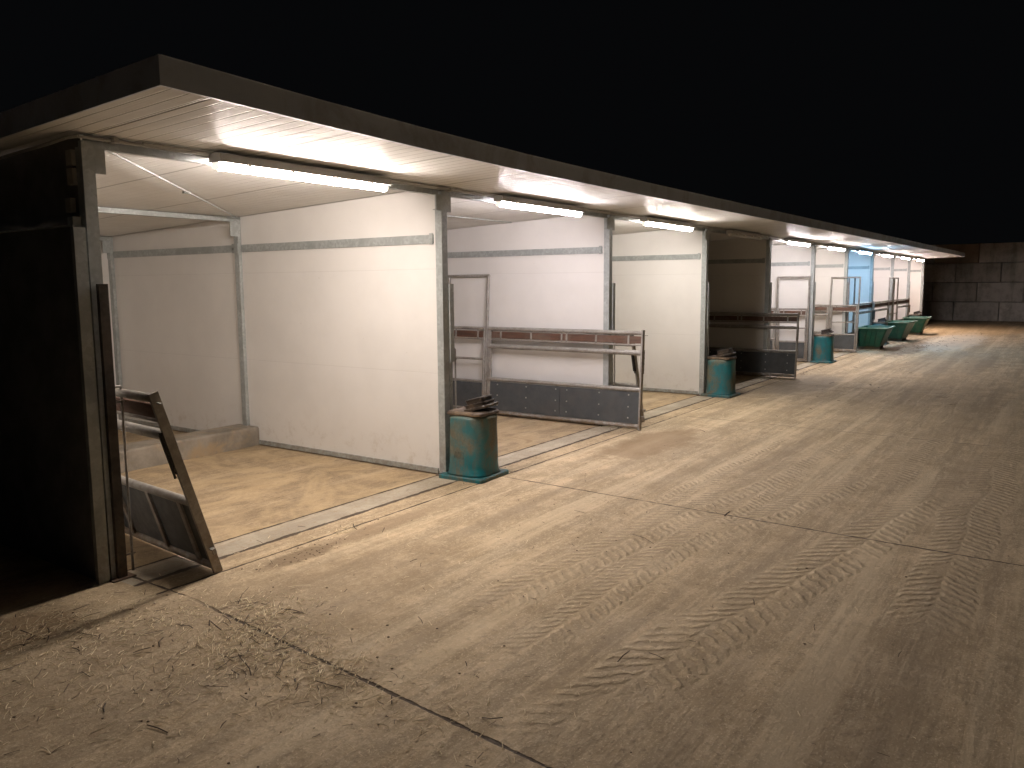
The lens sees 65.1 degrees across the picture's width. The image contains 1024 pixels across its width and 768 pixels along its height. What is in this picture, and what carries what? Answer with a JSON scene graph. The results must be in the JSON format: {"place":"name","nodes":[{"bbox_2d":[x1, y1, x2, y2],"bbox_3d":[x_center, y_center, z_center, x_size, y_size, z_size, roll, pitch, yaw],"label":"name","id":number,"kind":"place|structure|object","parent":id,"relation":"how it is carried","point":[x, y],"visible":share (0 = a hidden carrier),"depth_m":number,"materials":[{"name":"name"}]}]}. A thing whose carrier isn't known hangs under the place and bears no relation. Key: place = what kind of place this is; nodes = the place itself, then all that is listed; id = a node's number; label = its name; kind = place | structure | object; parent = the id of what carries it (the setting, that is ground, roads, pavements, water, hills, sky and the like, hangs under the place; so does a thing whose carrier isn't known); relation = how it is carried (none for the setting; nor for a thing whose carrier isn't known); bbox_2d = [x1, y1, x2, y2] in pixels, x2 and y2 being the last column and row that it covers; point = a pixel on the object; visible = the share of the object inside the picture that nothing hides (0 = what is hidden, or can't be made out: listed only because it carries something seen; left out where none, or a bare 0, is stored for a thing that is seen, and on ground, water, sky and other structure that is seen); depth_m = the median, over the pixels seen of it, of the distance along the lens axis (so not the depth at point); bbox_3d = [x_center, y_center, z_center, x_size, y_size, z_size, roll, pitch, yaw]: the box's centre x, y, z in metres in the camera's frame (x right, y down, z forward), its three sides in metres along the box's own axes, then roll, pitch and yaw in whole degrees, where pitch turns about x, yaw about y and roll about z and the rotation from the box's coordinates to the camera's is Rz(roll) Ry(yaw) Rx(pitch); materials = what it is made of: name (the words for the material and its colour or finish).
{"place":"outdoors","nodes":[
{"label":"outdoors","id":0,"kind":"place"},
{"bbox_2d":[0,510,663,732],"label":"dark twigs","id":1,"kind":"object","parent":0,"point":[239,655],"visible":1,"depth_m":3.78,"materials":[{"name":"brown wood"}]},
{"bbox_2d":[0,425,944,767],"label":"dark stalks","id":2,"kind":"object","parent":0,"point":[316,637],"visible":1,"depth_m":3.74,"materials":[{"name":"brown plant"}]},
{"bbox_2d":[0,320,1023,767],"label":"ground","id":3,"kind":"structure","parent":0,"point":[922,488],"depth_m":4.38,"materials":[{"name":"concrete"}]},
{"bbox_2d":[0,585,708,761],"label":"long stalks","id":4,"kind":"object","parent":3,"relation":"on","point":[356,660],"visible":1,"depth_m":3.80,"materials":[{"name":"plant"}]},
{"bbox_2d":[439,394,508,483],"bbox_3d":[-0.343,0.459,7.168,0.470,0.731,0.470,4,8,31],"label":"water drinker","id":5,"kind":"object","parent":3,"relation":"on","point":[473,443],"visible":1,"depth_m":7.01,"materials":[{"name":"teal plastic"}]},
{"bbox_2d":[0,54,964,584],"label":"open fronted shed","id":6,"kind":"structure","parent":3,"relation":"on","point":[146,246],"depth_m":7.66,"materials":[{"name":"metal"}]},
{"bbox_2d":[115,388,222,573],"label":"pen gate","id":7,"kind":"structure","parent":6,"relation":"attached to","point":[170,521],"depth_m":4.80,"materials":[{"name":"metal"}]},
{"bbox_2d":[209,152,390,191],"bbox_3d":[-1.421,-1.471,5.628,0.134,0.106,1.540,4,9,34],"label":"tube lamp","id":8,"kind":"object","parent":6,"relation":"attached to","point":[244,164],"visible":1,"depth_m":5.47,"materials":[{"name":"white plastic"}]},
{"bbox_2d":[493,195,584,216],"bbox_3d":[0.302,-1.789,8.099,0.134,0.106,1.540,4,9,34],"label":"tube lamp","id":9,"kind":"object","parent":6,"relation":"attached to","point":[528,204],"visible":1,"depth_m":7.95,"materials":[{"name":"white plastic"}]},
{"bbox_2d":[448,274,647,430],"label":"pen gate","id":10,"kind":"structure","parent":6,"relation":"attached to","point":[596,404],"depth_m":9.96,"materials":[{"name":"metal"}]},
{"bbox_2d":[453,326,485,407],"bbox_3d":[-0.609,-0.214,10.757,0.603,1.114,0.039,4,5,34],"label":"narrow door","id":11,"kind":"structure","parent":10,"relation":"in","point":[472,389],"depth_m":10.72,"materials":[{"name":"metal"}]},
{"bbox_2d":[613,334,645,421],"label":"pen gate","id":12,"kind":"structure","parent":6,"relation":"attached to","point":[635,365],"depth_m":9.74,"materials":[{"name":"metal"}]},
{"bbox_2d":[639,217,694,230],"bbox_3d":[2.078,-2.117,10.646,0.134,0.106,1.540,4,9,34],"label":"tube lamp","id":13,"kind":"object","parent":6,"relation":"attached to","point":[661,223],"visible":1,"depth_m":10.49,"materials":[{"name":"white plastic"}]},
{"bbox_2d":[726,230,763,239],"bbox_3d":[3.834,-2.441,13.164,0.134,0.106,1.540,4,9,34],"label":"tube lamp","id":14,"kind":"object","parent":6,"relation":"attached to","point":[742,234],"visible":1,"depth_m":12.98,"materials":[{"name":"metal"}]},
{"bbox_2d":[707,312,801,378],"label":"pen gate","id":15,"kind":"structure","parent":6,"relation":"attached to","point":[767,362],"depth_m":14.63,"materials":[{"name":"metal"}]},
{"bbox_2d":[770,276,810,361],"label":"pen gate","id":16,"kind":"structure","parent":6,"relation":"attached to","point":[778,344],"depth_m":17.32,"materials":[{"name":"metal"}]},
{"bbox_2d":[777,308,806,359],"bbox_3d":[6.057,-1.082,17.368,0.603,1.114,0.039,4,9,34],"label":"narrow door","id":17,"kind":"structure","parent":16,"relation":"in","point":[781,344],"depth_m":17.31,"materials":[{"name":"metal"}]},
{"bbox_2d":[784,238,811,246],"bbox_3d":[5.589,-2.765,15.682,0.134,0.106,1.540,4,9,34],"label":"tube lamp","id":18,"kind":"object","parent":6,"relation":"attached to","point":[796,242],"visible":1,"depth_m":15.49,"materials":[{"name":"white plastic"}]},
{"bbox_2d":[825,244,845,250],"bbox_3d":[7.345,-3.089,18.200,0.134,0.106,1.540,4,9,34],"label":"tube lamp","id":19,"kind":"object","parent":6,"relation":"attached to","point":[835,247],"visible":1,"depth_m":17.99,"materials":[{"name":"white plastic"}]},
{"bbox_2d":[814,277,860,351],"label":"pen gate","id":20,"kind":"structure","parent":6,"relation":"attached to","point":[844,343],"depth_m":19.65,"materials":[{"name":"metal"}]},
{"bbox_2d":[830,305,857,350],"bbox_3d":[8.107,-1.380,19.645,0.603,1.114,0.039,4,5,34],"label":"narrow door","id":21,"kind":"structure","parent":20,"relation":"in","point":[846,342],"depth_m":19.62,"materials":[{"name":"metal"}]},
{"bbox_2d":[846,278,873,346],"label":"pen gate","id":22,"kind":"structure","parent":6,"relation":"attached to","point":[862,306],"depth_m":20.38,"materials":[{"name":"metal"}]},
{"bbox_2d":[848,304,853,333],"bbox_3d":[8.455,-1.433,20.066,0.039,1.114,0.603,4,9,34],"label":"narrow door","id":23,"kind":"structure","parent":22,"relation":"in","point":[849,304],"depth_m":20.25,"materials":[{"name":"metal"}]},
{"bbox_2d":[856,249,872,254],"bbox_3d":[9.101,-3.413,20.718,0.134,0.106,1.540,4,9,34],"label":"tube lamp","id":24,"kind":"object","parent":6,"relation":"attached to","point":[863,251],"visible":1,"depth_m":20.50,"materials":[{"name":"white plastic"}]},
{"bbox_2d":[872,277,893,321],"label":"pen gate","id":25,"kind":"structure","parent":6,"relation":"attached to","point":[888,303],"depth_m":24.01,"materials":[{"name":"metal"}]},
{"bbox_2d":[888,300,892,319],"bbox_3d":[11.502,-1.995,24.436,0.039,1.114,0.603,4,9,34],"label":"narrow door","id":26,"kind":"structure","parent":25,"relation":"in","point":[890,303],"depth_m":24.52,"materials":[{"name":"metal"}]},
{"bbox_2d":[880,252,893,256],"bbox_3d":[10.857,-3.737,23.236,0.134,0.106,1.540,4,9,34],"label":"tube lamp","id":27,"kind":"object","parent":6,"relation":"attached to","point":[886,254],"visible":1,"depth_m":23.02,"materials":[{"name":"white plastic"}]},
{"bbox_2d":[892,277,909,319],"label":"pen gate","id":28,"kind":"structure","parent":6,"relation":"attached to","point":[897,302],"depth_m":25.35,"materials":[{"name":"metal"}]},
{"bbox_2d":[893,299,897,319],"bbox_3d":[11.967,-2.081,25.102,0.039,1.114,0.603,4,9,34],"label":"narrow door","id":29,"kind":"structure","parent":28,"relation":"in","point":[895,301],"depth_m":25.19,"materials":[{"name":"metal"}]},
{"bbox_2d":[899,255,910,259],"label":"tube lamp","id":30,"kind":"object","parent":6,"relation":"attached to","point":[904,257],"visible":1,"depth_m":25.49,"materials":[{"name":"white plastic"}]},
{"bbox_2d":[0,524,996,767],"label":"loose straw","id":31,"kind":"object","parent":3,"relation":"on","point":[251,644],"visible":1,"depth_m":3.69,"materials":[{"name":"beige plant"}]},
{"bbox_2d":[12,343,1020,767],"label":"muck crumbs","id":32,"kind":"object","parent":3,"relation":"on","point":[386,625],"visible":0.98,"depth_m":4.02,"materials":[{"name":"brown soil"}]},
{"bbox_2d":[701,348,740,397],"bbox_3d":[3.181,-0.188,12.196,0.470,0.731,0.470,5,9,36],"label":"water drinker","id":33,"kind":"object","parent":3,"relation":"on","point":[721,374],"visible":1,"depth_m":12.04,"materials":[{"name":"teal plastic"}]},
{"bbox_2d":[595,335,997,515],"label":"litter","id":34,"kind":"object","parent":3,"relation":"on","point":[856,367],"visible":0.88,"depth_m":15.74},
{"bbox_2d":[809,328,835,362],"bbox_3d":[6.692,-0.836,17.232,0.470,0.731,0.470,4,8,32],"label":"water drinker","id":35,"kind":"object","parent":3,"relation":"on","point":[823,348],"visible":1,"depth_m":17.08,"materials":[{"name":"teal metal"}]},
{"bbox_2d":[858,325,895,348],"bbox_3d":[9.411,-1.204,20.739,0.754,0.561,1.244,4,8,32],"label":"feed tub","id":36,"kind":"object","parent":3,"relation":"on","point":[873,336],"visible":0.98,"depth_m":20.40,"materials":[{"name":"green plastic"}]},
{"bbox_2d":[872,317,889,343],"bbox_3d":[10.204,-1.484,22.268,0.470,0.731,0.470,4,8,33],"label":"water drinker","id":37,"kind":"object","parent":3,"relation":"on","point":[881,321],"visible":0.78,"depth_m":22.13,"materials":[{"name":"teal metal"}]},
{"bbox_2d":[884,320,917,340],"bbox_3d":[11.333,-1.558,23.496,0.754,0.561,1.244,5,9,37],"label":"feed tub","id":38,"kind":"object","parent":3,"relation":"on","point":[901,330],"visible":0.81,"depth_m":23.15,"materials":[{"name":"green plastic"}]},
{"bbox_2d":[909,311,921,315],"bbox_3d":[13.715,-2.132,27.304,0.470,0.731,0.470,5,9,37],"label":"water drinker","id":39,"kind":"object","parent":3,"relation":"on","point":[917,313],"visible":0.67,"depth_m":27.20,"materials":[{"name":"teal metal"}]},
{"bbox_2d":[902,316,931,334],"bbox_3d":[13.239,-1.910,26.229,0.754,0.561,1.244,4,8,32],"label":"feed tub","id":40,"kind":"object","parent":3,"relation":"on","point":[919,326],"visible":0.78,"depth_m":25.86,"materials":[{"name":"green plastic"}]},
{"bbox_2d":[0,0,1023,282],"label":"sky","id":41,"kind":"structure","parent":0,"point":[903,119],"materials":[{"name":"black"}]},
{"bbox_2d":[922,242,1023,321],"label":"block wall","id":42,"kind":"structure","parent":0,"point":[1000,297],"depth_m":34.36,"materials":[{"name":"concrete"}]}
]}

